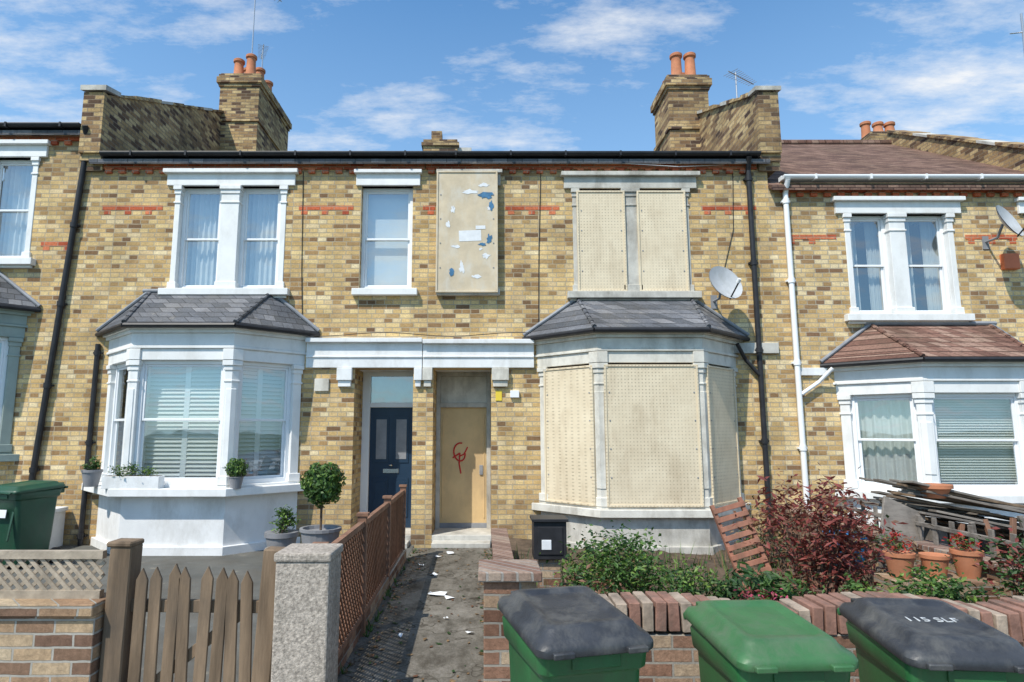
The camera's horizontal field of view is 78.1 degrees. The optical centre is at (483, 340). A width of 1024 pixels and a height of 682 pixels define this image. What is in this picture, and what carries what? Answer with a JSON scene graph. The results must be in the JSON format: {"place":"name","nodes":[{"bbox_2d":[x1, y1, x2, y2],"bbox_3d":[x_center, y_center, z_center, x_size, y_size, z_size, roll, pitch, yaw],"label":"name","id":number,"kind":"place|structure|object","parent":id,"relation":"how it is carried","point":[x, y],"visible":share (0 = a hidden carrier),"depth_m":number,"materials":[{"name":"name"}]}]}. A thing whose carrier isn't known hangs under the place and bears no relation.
{"place":"outdoors","nodes":[
{"label":"outdoors","id":0,"kind":"place"},
{"bbox_2d":[0,545,413,681],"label":"garden paving","id":1,"kind":"structure","parent":0,"point":[241,564],"depth_m":7.68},
{"bbox_2d":[0,308,34,483],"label":"bay masonry","id":2,"kind":"object","parent":1,"relation":"on","point":[13,325],"visible":0.96,"depth_m":9.92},
{"bbox_2d":[0,480,67,564],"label":"wheelie bin","id":3,"kind":"object","parent":1,"relation":"on","point":[29,506],"visible":0.84,"depth_m":8.06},
{"bbox_2d":[0,592,105,681],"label":"garden wall","id":4,"kind":"structure","parent":1,"relation":"on","point":[50,640],"depth_m":3.57,"materials":[{"name":"brick"}]},
{"bbox_2d":[0,550,106,598],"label":"trellis panel","id":5,"kind":"object","parent":4,"relation":"on","point":[45,557],"visible":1,"depth_m":3.74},
{"bbox_2d":[98,538,143,681],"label":"gate post","id":6,"kind":"object","parent":1,"relation":"on","point":[124,569],"visible":0.99,"depth_m":3.66,"materials":[{"name":"brown wood"}]},
{"bbox_2d":[127,563,258,681],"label":"picket gate","id":7,"kind":"structure","parent":6,"relation":"attached to","point":[228,608],"depth_m":3.67,"materials":[{"name":"brown wood"}]},
{"bbox_2d":[81,327,312,555],"bbox_3d":[-4.420,1.497,9.433,3.637,3.360,1.098,0,-8,0],"label":"bay masonry","id":8,"kind":"object","parent":1,"relation":"on","point":[221,518],"visible":0.83,"depth_m":9.21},
{"bbox_2d":[108,363,126,474],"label":"sash window","id":9,"kind":"structure","parent":8,"relation":"attached to","point":[120,368],"depth_m":9.82,"materials":[{"name":"wood"}]},
{"bbox_2d":[101,475,164,488],"bbox_3d":[-4.950,1.990,8.900,0.800,0.175,0.160,0,-8,0],"label":"planter box","id":10,"kind":"object","parent":8,"relation":"on","point":[135,482],"visible":0.96,"depth_m":8.82,"materials":[{"name":"plastic"}]},
{"bbox_2d":[133,360,224,484],"bbox_3d":[-4.420,1.185,9.220,1.270,1.800,0.090,0,-8,0],"label":"sash window","id":11,"kind":"structure","parent":8,"relation":"attached to","point":[139,439],"depth_m":9.21,"materials":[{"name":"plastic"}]},
{"bbox_2d":[142,367,220,477],"bbox_3d":[-4.420,1.204,9.356,1.270,1.800,0.035,0,-8,0],"label":"shutter","id":12,"kind":"object","parent":8,"relation":"attached to","point":[169,389],"visible":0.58,"depth_m":9.36,"materials":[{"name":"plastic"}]},
{"bbox_2d":[95,289,319,336],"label":"roof trim","id":13,"kind":"structure","parent":8,"relation":"on","point":[143,297],"depth_m":9.52,"materials":[{"name":"tile"}]},
{"bbox_2d":[99,293,318,332],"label":"bay roof","id":14,"kind":"structure","parent":8,"relation":"on","point":[271,311],"depth_m":9.71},
{"bbox_2d":[238,368,284,476],"bbox_3d":[-3.464,1.247,9.665,0.035,1.800,0.866,-8,-11,44],"label":"shutter","id":15,"kind":"object","parent":8,"relation":"attached to","point":[259,443],"visible":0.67,"depth_m":9.71,"materials":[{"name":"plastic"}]},
{"bbox_2d":[235,361,291,483],"bbox_3d":[-3.367,1.234,9.569,0.090,1.800,0.866,-8,-11,44],"label":"sash window","id":16,"kind":"structure","parent":8,"relation":"attached to","point":[285,420],"depth_m":9.71,"materials":[{"name":"wood"}]},
{"bbox_2d":[251,546,284,681],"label":"gate post","id":17,"kind":"object","parent":1,"relation":"on","point":[262,663],"visible":0.72,"depth_m":3.65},
{"bbox_2d":[299,462,346,542],"bbox_3d":[-1.871,2.018,7.279,0.536,1.229,0.554,0,-8,0],"label":"topiary tree","id":18,"kind":"object","parent":1,"relation":"on","point":[321,485],"visible":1,"depth_m":7.19,"materials":[{"name":"green plant"}]},
{"bbox_2d":[338,549,405,673],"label":"fence plinth","id":19,"kind":"structure","parent":1,"relation":"on","point":[370,613],"depth_m":5.95,"materials":[{"name":"brick"}]},
{"bbox_2d":[313,484,406,658],"bbox_3d":[-1.065,2.115,6.216,0.100,1.043,4.800,0,-8,-1],"label":"trellis fence","id":20,"kind":"object","parent":19,"relation":"on","point":[373,542],"visible":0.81,"depth_m":5.53,"materials":[{"name":"red wood"}]},
{"bbox_2d":[354,370,412,547],"bbox_3d":[-1.585,1.816,10.121,1.230,2.920,1.150,0,-8,0],"label":"porch","id":21,"kind":"object","parent":1,"relation":"on","point":[358,465],"visible":0.08,"depth_m":10.32,"materials":[{"name":"brick"}]},
{"bbox_2d":[359,372,412,511],"bbox_3d":[-1.585,1.813,10.601,0.930,2.580,0.120,0,-8,0],"label":"door frame","id":22,"kind":"object","parent":21,"relation":"attached to","point":[367,405],"visible":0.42,"depth_m":10.62,"materials":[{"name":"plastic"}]},
{"bbox_2d":[368,408,412,527],"bbox_3d":[-1.555,2.109,10.552,0.730,1.980,0.105,0,-8,0],"label":"front door","id":23,"kind":"structure","parent":22,"relation":"attached to","point":[390,461],"depth_m":10.58,"materials":[{"name":"blue wood"}]},
{"bbox_2d":[372,377,412,402],"bbox_3d":[-1.555,0.842,10.843,0.730,0.450,0.010,0,-8,0],"label":"fanlight backing","id":24,"kind":"object","parent":22,"relation":"in","point":[392,389],"visible":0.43,"depth_m":10.84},
{"bbox_2d":[337,548,491,681],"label":"garden path","id":25,"kind":"structure","parent":0,"point":[436,662],"depth_m":5.59,"materials":[{"name":"concrete"}]},
{"bbox_2d":[271,543,342,681],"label":"gate pillar","id":26,"kind":"structure","parent":25,"relation":"on","point":[305,641],"depth_m":3.57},
{"bbox_2d":[478,559,541,681],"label":"gate pillar","id":27,"kind":"structure","parent":25,"relation":"on","point":[499,578],"depth_m":3.54,"materials":[{"name":"brick"}]},
{"bbox_2d":[338,538,875,681],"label":"weeds","id":28,"kind":"object","parent":25,"relation":"on","point":[396,585],"visible":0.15,"depth_m":7.49,"materials":[{"name":"green plant"}]},
{"bbox_2d":[0,0,1023,180],"label":"sky","id":29,"kind":"structure","parent":0,"point":[346,75],"materials":[{"name":"blue"}]},
{"bbox_2d":[509,538,870,595],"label":"garden soil","id":30,"kind":"structure","parent":0,"point":[523,546],"depth_m":8.26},
{"bbox_2d":[530,515,568,587],"bbox_3d":[0.690,2.280,6.632,0.380,0.830,0.330,0,-8,0],"label":"meter cabinet","id":31,"kind":"object","parent":30,"relation":"on","point":[548,533],"visible":0.9,"depth_m":6.53,"materials":[{"name":"plastic"}]},
{"bbox_2d":[539,520,685,594],"bbox_3d":[1.043,1.978,5.261,1.224,0.956,1.176,0,-8,0],"label":"garden shrub","id":32,"kind":"object","parent":30,"relation":"on","point":[622,571],"visible":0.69,"depth_m":5.20,"materials":[{"name":"green plant"}]},
{"bbox_2d":[532,332,751,554],"bbox_3d":[2.440,1.538,9.472,3.423,3.290,1.008,0,-8,0],"label":"bay masonry","id":33,"kind":"object","parent":30,"relation":"on","point":[688,528],"visible":0.69,"depth_m":9.21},
{"bbox_2d":[543,365,596,505],"bbox_3d":[1.280,1.403,9.458,0.926,2.026,0.044,-8,-11,44],"label":"security screen","id":34,"kind":"object","parent":33,"relation":"attached to","point":[569,443],"visible":1,"depth_m":9.43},
{"bbox_2d":[604,365,703,506],"bbox_3d":[2.440,1.349,9.074,1.370,2.026,0.044,0,-8,0],"label":"security screen","id":35,"kind":"object","parent":33,"relation":"attached to","point":[653,438],"visible":1,"depth_m":9.06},
{"bbox_2d":[705,365,740,505],"bbox_3d":[3.600,1.403,9.458,0.044,2.026,0.926,-8,-11,44],"label":"security screen","id":36,"kind":"object","parent":33,"relation":"attached to","point":[723,440],"visible":0.87,"depth_m":9.43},
{"bbox_2d":[646,555,737,597],"bbox_3d":[1.656,2.051,4.963,0.789,0.726,0.906,0,-8,0],"label":"garden shrub","id":37,"kind":"object","parent":30,"relation":"on","point":[687,587],"visible":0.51,"depth_m":4.90,"materials":[{"name":"green plant"}]},
{"bbox_2d":[709,497,771,588],"bbox_3d":[2.802,2.207,6.808,0.598,1.003,0.271,1,-8,-8],"label":"slatted panel","id":38,"kind":"object","parent":30,"relation":"on","point":[744,512],"visible":0.79,"depth_m":6.81,"materials":[{"name":"brown wood"}]},
{"bbox_2d":[705,562,813,600],"bbox_3d":[2.054,2.014,4.702,0.708,0.728,0.852,0,-8,0],"label":"fern clump","id":39,"kind":"object","parent":30,"relation":"on","point":[769,581],"visible":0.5,"depth_m":4.59,"materials":[{"name":"green plant"}]},
{"bbox_2d":[722,486,828,572],"bbox_3d":[3.748,2.411,7.907,1.467,1.077,1.279,-6,-10,34],"label":"garden shrub","id":40,"kind":"object","parent":30,"relation":"on","point":[772,553],"visible":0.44,"depth_m":7.91,"materials":[{"name":"red plant"}]},
{"bbox_2d":[599,591,1023,681],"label":"garden wall","id":41,"kind":"structure","parent":30,"relation":"on","point":[672,653],"depth_m":3.57,"materials":[{"name":"brick"}]},
{"bbox_2d":[733,462,907,596],"bbox_3d":[2.784,1.729,5.205,1.099,1.433,1.191,5,-9,-30],"label":"japanese maple","id":42,"kind":"object","parent":30,"relation":"on","point":[836,555],"visible":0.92,"depth_m":5.12,"materials":[{"name":"red plant"}]},
{"bbox_2d":[875,496,924,572],"bbox_3d":[4.480,2.163,6.765,0.788,0.952,0.261,1,-8,-5],"label":"leaning board","id":43,"kind":"object","parent":30,"relation":"on","point":[892,509],"visible":0.54,"depth_m":6.84,"materials":[{"name":"grey wood"}]},
{"bbox_2d":[781,508,1023,597],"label":"garden wall","id":44,"kind":"structure","parent":30,"relation":"on","point":[927,545],"depth_m":6.32,"materials":[{"name":"concrete"}]},
{"bbox_2d":[814,496,1023,563],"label":"picket fence","id":45,"kind":"object","parent":44,"relation":"on","point":[969,534],"visible":0.34,"depth_m":6.36,"materials":[{"name":"grey wood"}]},
{"bbox_2d":[866,555,1003,602],"bbox_3d":[3.354,1.968,4.690,0.957,0.818,0.887,0,-8,0],"label":"garden shrub","id":46,"kind":"object","parent":30,"relation":"on","point":[952,594],"visible":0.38,"depth_m":4.64,"materials":[{"name":"green plant"}]},
{"bbox_2d":[874,573,1000,603],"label":"brick plinth","id":47,"kind":"structure","parent":30,"relation":"on","point":[976,582],"depth_m":5.56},
{"bbox_2d":[856,477,1023,562],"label":"timber pile","id":48,"kind":"object","parent":30,"relation":"on","point":[944,514],"visible":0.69,"depth_m":7.21,"materials":[{"name":"grey wood"}]},
{"bbox_2d":[954,526,1023,598],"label":"garden shrub","id":49,"kind":"object","parent":30,"relation":"on","point":[1013,586],"visible":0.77,"depth_m":4.67,"materials":[{"name":"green plant"}]},
{"label":"ground","id":50,"kind":"structure","parent":0,"visible":0},
{"bbox_2d":[0,141,92,505],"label":"front wall","id":51,"kind":"structure","parent":50,"relation":"on","point":[56,189],"depth_m":10.15,"materials":[{"name":"brick"}]},
{"bbox_2d":[0,140,51,267],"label":"window surround","id":52,"kind":"object","parent":51,"relation":"attached to","point":[34,151],"visible":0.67,"depth_m":10.45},
{"bbox_2d":[0,166,32,255],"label":"curtain","id":53,"kind":"object","parent":52,"relation":"hanging from","point":[16,188],"visible":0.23,"depth_m":10.70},
{"bbox_2d":[28,125,87,480],"bbox_3d":[-6.802,-0.230,10.018,0.533,6.745,0.252,0,-8,0],"label":"downpipe","id":54,"kind":"object","parent":51,"relation":"attached to","point":[47,383],"visible":0.63,"depth_m":10.06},
{"bbox_2d":[63,169,424,547],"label":"front wall","id":55,"kind":"structure","parent":50,"relation":"on","point":[128,259],"depth_m":10.20,"materials":[{"name":"brick"}]},
{"bbox_2d":[76,344,102,545],"bbox_3d":[-6.150,1.584,9.835,0.140,3.100,0.135,0,-8,0],"label":"downpipe","id":56,"kind":"object","parent":55,"relation":"attached to","point":[89,442],"visible":1,"depth_m":9.82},
{"bbox_2d":[158,168,298,297],"bbox_3d":[-4.180,-1.751,10.425,2.220,2.170,0.400,0,-8,0],"label":"window surround","id":57,"kind":"object","parent":55,"relation":"attached to","point":[229,182],"visible":0.89,"depth_m":10.38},
{"bbox_2d":[178,188,221,287],"bbox_3d":[-4.670,-1.684,10.471,0.680,1.750,0.090,0,-8,0],"label":"sash window","id":58,"kind":"structure","parent":57,"relation":"attached to","point":[185,239],"depth_m":10.45,"materials":[{"name":"wood"}]},
{"bbox_2d":[185,194,219,284],"bbox_3d":[-4.670,-1.664,10.614,0.680,1.750,0.059,0,-8,0],"label":"curtain","id":59,"kind":"object","parent":57,"relation":"hanging from","point":[202,255],"visible":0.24,"depth_m":10.62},
{"bbox_2d":[238,188,280,287],"bbox_3d":[-3.690,-1.684,10.471,0.680,1.750,0.090,0,-8,0],"label":"sash window","id":60,"kind":"structure","parent":57,"relation":"attached to","point":[244,239],"depth_m":10.45,"materials":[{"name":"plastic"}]},
{"bbox_2d":[245,194,277,284],"bbox_3d":[-3.690,-1.664,10.614,0.680,1.750,0.059,0,-8,0],"label":"curtain","id":61,"kind":"object","parent":57,"relation":"hanging from","point":[261,255],"visible":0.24,"depth_m":10.62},
{"bbox_2d":[102,164,424,213],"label":"red brick bands","id":62,"kind":"object","parent":55,"relation":"attached to","point":[151,168],"visible":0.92,"depth_m":10.47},
{"bbox_2d":[305,338,422,390],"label":"entablature","id":63,"kind":"structure","parent":55,"relation":"attached to","point":[344,356],"depth_m":9.99,"materials":[{"name":"paint"}]},
{"bbox_2d":[351,169,421,295],"bbox_3d":[-1.580,-1.765,10.432,1.120,2.120,0.390,0,-8,0],"label":"window surround","id":64,"kind":"object","parent":55,"relation":"attached to","point":[389,177],"visible":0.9,"depth_m":10.42,"materials":[{"name":"white paint"}]},
{"bbox_2d":[360,188,412,287],"bbox_3d":[-1.595,-1.684,10.471,0.850,1.750,0.090,0,-8,0],"label":"sash window","id":65,"kind":"structure","parent":64,"relation":"in","point":[366,239],"depth_m":10.45,"materials":[{"name":"wood"}]},
{"bbox_2d":[367,194,407,284],"bbox_3d":[-1.595,-1.715,10.589,0.850,1.655,0.005,0,-8,0],"label":"roller blind","id":66,"kind":"object","parent":64,"relation":"hanging from","point":[387,261],"depth_m":10.58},
{"bbox_2d":[147,370,371,471],"bbox_3d":[-3.735,0.914,14.767,5.530,6.400,8.900,0,-8,0],"label":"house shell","id":67,"kind":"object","parent":50,"relation":"on","point":[249,406],"visible":0.03,"depth_m":11.54,"materials":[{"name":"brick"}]},
{"bbox_2d":[89,159,424,163],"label":"roof","id":68,"kind":"structure","parent":67,"relation":"on","point":[256,161],"depth_m":10.38,"materials":[{"name":"stone"}]},
{"bbox_2d":[216,73,291,150],"bbox_3d":[-5.925,-3.965,16.159,1.090,4.850,2.440,0,-8,0],"label":"chimney stack","id":69,"kind":"object","parent":68,"relation":"on","point":[254,116],"visible":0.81,"depth_m":15.27,"materials":[{"name":"brick"}]},
{"bbox_2d":[99,150,424,158],"bbox_3d":[-3.635,-3.073,10.416,5.330,0.095,0.225,0,-8,0],"label":"gutter","id":70,"kind":"object","parent":68,"relation":"on","point":[240,154],"visible":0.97,"depth_m":10.33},
{"bbox_2d":[431,370,490,547],"bbox_3d":[-0.340,1.816,10.121,1.220,2.920,1.150,0,-8,0],"label":"porch","id":71,"kind":"object","parent":50,"relation":"on","point":[461,537],"visible":0.3,"depth_m":9.76,"materials":[{"name":"concrete"}]},
{"bbox_2d":[435,372,490,527],"bbox_3d":[-0.340,1.813,10.601,0.920,2.580,0.120,0,-8,0],"label":"door frame","id":72,"kind":"object","parent":71,"relation":"attached to","point":[439,405],"visible":1,"depth_m":10.60,"materials":[{"name":"grey wood"}]},
{"bbox_2d":[439,376,486,527],"bbox_3d":[-0.340,1.849,10.608,0.780,2.510,0.065,0,-8,0],"label":"front door","id":73,"kind":"structure","parent":72,"relation":"attached to","point":[463,467],"depth_m":10.59,"materials":[{"name":"paint"}]},
{"bbox_2d":[420,164,788,547],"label":"front wall","id":74,"kind":"structure","parent":50,"relation":"on","point":[515,457],"depth_m":10.18,"materials":[{"name":"brick"}]},
{"bbox_2d":[436,169,501,295],"bbox_3d":[-0.235,-1.765,10.432,1.090,2.120,0.390,0,-8,0],"label":"window surround","id":75,"kind":"object","parent":74,"relation":"attached to","point":[476,294],"visible":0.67,"depth_m":10.16,"materials":[{"name":"grey stone"}]},
{"bbox_2d":[435,171,497,292],"bbox_3d":[-0.270,-1.784,10.226,1.000,2.040,0.044,0,-8,0],"label":"security screen","id":76,"kind":"object","parent":75,"relation":"attached to","point":[471,211],"visible":1,"depth_m":10.22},
{"bbox_2d":[425,164,756,213],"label":"red brick bands","id":77,"kind":"object","parent":74,"relation":"attached to","point":[554,168],"visible":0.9,"depth_m":10.47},
{"bbox_2d":[422,339,778,386],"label":"entablature","id":78,"kind":"structure","parent":74,"relation":"attached to","point":[500,357],"depth_m":9.99,"materials":[{"name":"paint"}]},
{"bbox_2d":[561,171,701,300],"bbox_3d":[2.425,-1.702,10.418,2.290,2.170,0.400,0,-8,0],"label":"window surround","id":79,"kind":"object","parent":74,"relation":"attached to","point":[630,184],"visible":0.77,"depth_m":10.38,"materials":[{"name":"paint"}]},
{"bbox_2d":[576,191,627,290],"bbox_3d":[1.925,-1.636,10.281,0.790,1.698,0.044,0,-8,0],"label":"security screen","id":80,"kind":"object","parent":79,"relation":"attached to","point":[601,245],"visible":1,"depth_m":10.27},
{"bbox_2d":[636,191,689,290],"bbox_3d":[2.920,-1.636,10.281,0.800,1.698,0.044,0,-8,0],"label":"security screen","id":81,"kind":"object","parent":79,"relation":"attached to","point":[662,242],"visible":1,"depth_m":10.27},
{"bbox_2d":[523,300,747,336],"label":"bay roof","id":82,"kind":"structure","parent":74,"relation":"attached to","point":[642,313],"depth_m":9.70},
{"bbox_2d":[522,298,749,340],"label":"roof trim","id":83,"kind":"structure","parent":82,"relation":"on","point":[595,328],"depth_m":9.46,"materials":[{"name":"tile"}]},
{"bbox_2d":[709,266,742,308],"bbox_3d":[3.782,-0.873,9.837,0.478,0.607,0.703,-3,-9,20],"label":"satellite dish","id":84,"kind":"object","parent":74,"relation":"attached to","point":[725,282],"visible":1,"depth_m":9.81,"materials":[{"name":"metal"}]},
{"bbox_2d":[743,156,773,540],"bbox_3d":[4.380,0.031,9.996,0.140,6.220,0.218,0,-8,0],"label":"downpipe","id":85,"kind":"object","parent":74,"relation":"attached to","point":[753,263],"visible":0.88,"depth_m":10.03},
{"bbox_2d":[768,188,1023,517],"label":"front wall","id":86,"kind":"structure","parent":50,"relation":"on","point":[990,289],"depth_m":10.20,"materials":[{"name":"brick"}]},
{"bbox_2d":[780,179,809,505],"bbox_3d":[4.970,0.229,9.968,0.140,5.820,0.219,0,-8,0],"label":"downpipe","id":87,"kind":"object","parent":86,"relation":"attached to","point":[796,362],"visible":0.81,"depth_m":10.01,"materials":[{"name":"plastic"}]},
{"bbox_2d":[778,174,1023,181],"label":"gutter","id":88,"kind":"object","parent":86,"relation":"attached to","point":[906,177],"visible":1,"depth_m":10.27,"materials":[{"name":"plastic"}]},
{"bbox_2d":[780,183,1023,243],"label":"red brick bands","id":89,"kind":"object","parent":86,"relation":"attached to","point":[975,193],"visible":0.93,"depth_m":10.40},
{"bbox_2d":[830,196,974,323],"bbox_3d":[6.820,-1.306,10.363,2.160,2.110,0.400,0,-8,0],"label":"window surround","id":90,"kind":"object","parent":86,"relation":"attached to","point":[895,210],"visible":0.92,"depth_m":10.31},
{"bbox_2d":[851,222,882,309],"bbox_3d":[6.335,-1.218,10.551,0.630,1.690,0.059,0,-8,0],"label":"open curtain","id":91,"kind":"object","parent":90,"relation":"hanging from","point":[872,254],"visible":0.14,"depth_m":10.55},
{"bbox_2d":[849,216,891,313],"bbox_3d":[6.335,-1.238,10.409,0.630,1.690,0.090,0,-8,0],"label":"sash window","id":92,"kind":"structure","parent":90,"relation":"attached to","point":[885,286],"depth_m":10.39,"materials":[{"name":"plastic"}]},
{"bbox_2d":[904,222,942,309],"bbox_3d":[7.265,-1.218,10.551,0.710,1.690,0.059,0,-8,0],"label":"open curtain","id":93,"kind":"object","parent":90,"relation":"hanging from","point":[930,256],"visible":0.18,"depth_m":10.55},
{"bbox_2d":[905,216,950,313],"bbox_3d":[7.265,-1.238,10.409,0.710,1.690,0.090,0,-8,0],"label":"sash window","id":94,"kind":"structure","parent":90,"relation":"attached to","point":[944,284],"depth_m":10.38,"materials":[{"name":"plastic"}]},
{"bbox_2d":[827,362,1023,527],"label":"bay masonry","id":95,"kind":"object","parent":50,"relation":"on","point":[923,383],"visible":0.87,"depth_m":9.19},
{"bbox_2d":[850,393,922,489],"bbox_3d":[6.097,1.521,9.529,0.090,1.420,0.866,8,-11,-44],"label":"sash window","id":96,"kind":"structure","parent":95,"relation":"attached to","point":[858,439],"depth_m":9.59,"materials":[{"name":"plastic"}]},
{"bbox_2d":[858,400,916,481],"bbox_3d":[6.198,1.535,9.629,0.059,1.420,0.866,8,-11,-44],"label":"curtain","id":97,"kind":"object","parent":95,"relation":"hanging from","point":[887,460],"visible":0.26,"depth_m":9.65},
{"bbox_2d":[820,325,1023,363],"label":"bay roof","id":98,"kind":"structure","parent":95,"relation":"on","point":[870,343],"depth_m":9.65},
{"bbox_2d":[819,321,1023,367],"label":"roof trim","id":99,"kind":"structure","parent":98,"relation":"on","point":[991,324],"depth_m":9.65,"materials":[{"name":"red ceramic"}]},
{"bbox_2d":[934,399,1017,484],"bbox_3d":[7.170,1.478,9.297,1.310,1.440,0.025,0,-8,0],"label":"venetian blind","id":100,"kind":"object","parent":95,"relation":"attached to","point":[977,472],"visible":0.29,"depth_m":9.29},
{"bbox_2d":[932,393,1023,491],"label":"sash window","id":101,"kind":"structure","parent":95,"relation":"attached to","point":[1018,445],"depth_m":9.16,"materials":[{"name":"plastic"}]},
{"bbox_2d":[854,227,1012,459],"bbox_3d":[7.510,1.122,14.737,5.580,5.980,8.900,0,-8,0],"label":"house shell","id":102,"kind":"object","parent":50,"relation":"on","point":[918,272],"depth_m":11.87,"materials":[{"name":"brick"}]},
{"bbox_2d":[767,144,1023,189],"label":"roof","id":103,"kind":"structure","parent":102,"relation":"on","point":[844,159],"depth_m":12.13,"materials":[{"name":"brown tile"}]},
{"bbox_2d":[696,86,781,177],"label":"party parapet","id":104,"kind":"structure","parent":103,"relation":"on","point":[749,120],"depth_m":10.87,"materials":[{"name":"brick"}]},
{"bbox_2d":[854,130,1023,226],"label":"party parapet","id":105,"kind":"structure","parent":103,"relation":"on","point":[1005,154],"depth_m":13.04,"materials":[{"name":"brick"}]},
{"bbox_3d":[-9.250,0.666,14.801,5.500,6.900,8.900,0,-8,0],"label":"house shell","id":106,"kind":"object","parent":50,"relation":"on","visible":0},
{"bbox_2d":[78,85,222,170],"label":"party parapet","id":107,"kind":"structure","parent":106,"relation":"on","point":[114,119],"depth_m":11.59,"materials":[{"name":"brick"}]},
{"bbox_3d":[1.875,0.914,14.767,5.690,6.400,8.900,0,-8,0],"label":"house shell","id":108,"kind":"object","parent":50,"relation":"on","visible":0},
{"bbox_2d":[425,159,769,163],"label":"roof","id":109,"kind":"structure","parent":108,"relation":"on","point":[592,161],"depth_m":10.38,"materials":[{"name":"stone"}]},
{"bbox_2d":[424,150,760,158],"bbox_3d":[1.790,-3.073,10.416,5.520,0.095,0.225,0,-8,0],"label":"gutter","id":110,"kind":"object","parent":109,"relation":"on","point":[566,154],"visible":0.98,"depth_m":10.33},
{"bbox_2d":[650,74,711,150],"bbox_3d":[4.375,-3.765,13.808,0.990,3.800,1.240,0,-8,0],"label":"chimney stack","id":111,"kind":"object","parent":109,"relation":"on","point":[679,101],"visible":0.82,"depth_m":13.44,"materials":[{"name":"brick"}]},
{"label":"pavement","id":112,"kind":"structure","parent":0,"visible":0},
{"bbox_2d":[497,585,653,681],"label":"wheelie bin","id":113,"kind":"object","parent":112,"relation":"on","point":[578,633],"visible":1,"depth_m":2.42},
{"bbox_2d":[683,599,858,681],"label":"wheelie bin","id":114,"kind":"object","parent":112,"relation":"on","point":[762,640],"visible":1,"depth_m":2.44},
{"bbox_2d":[837,597,1023,681],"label":"wheelie bin","id":115,"kind":"object","parent":112,"relation":"on","point":[909,640],"visible":1,"depth_m":2.49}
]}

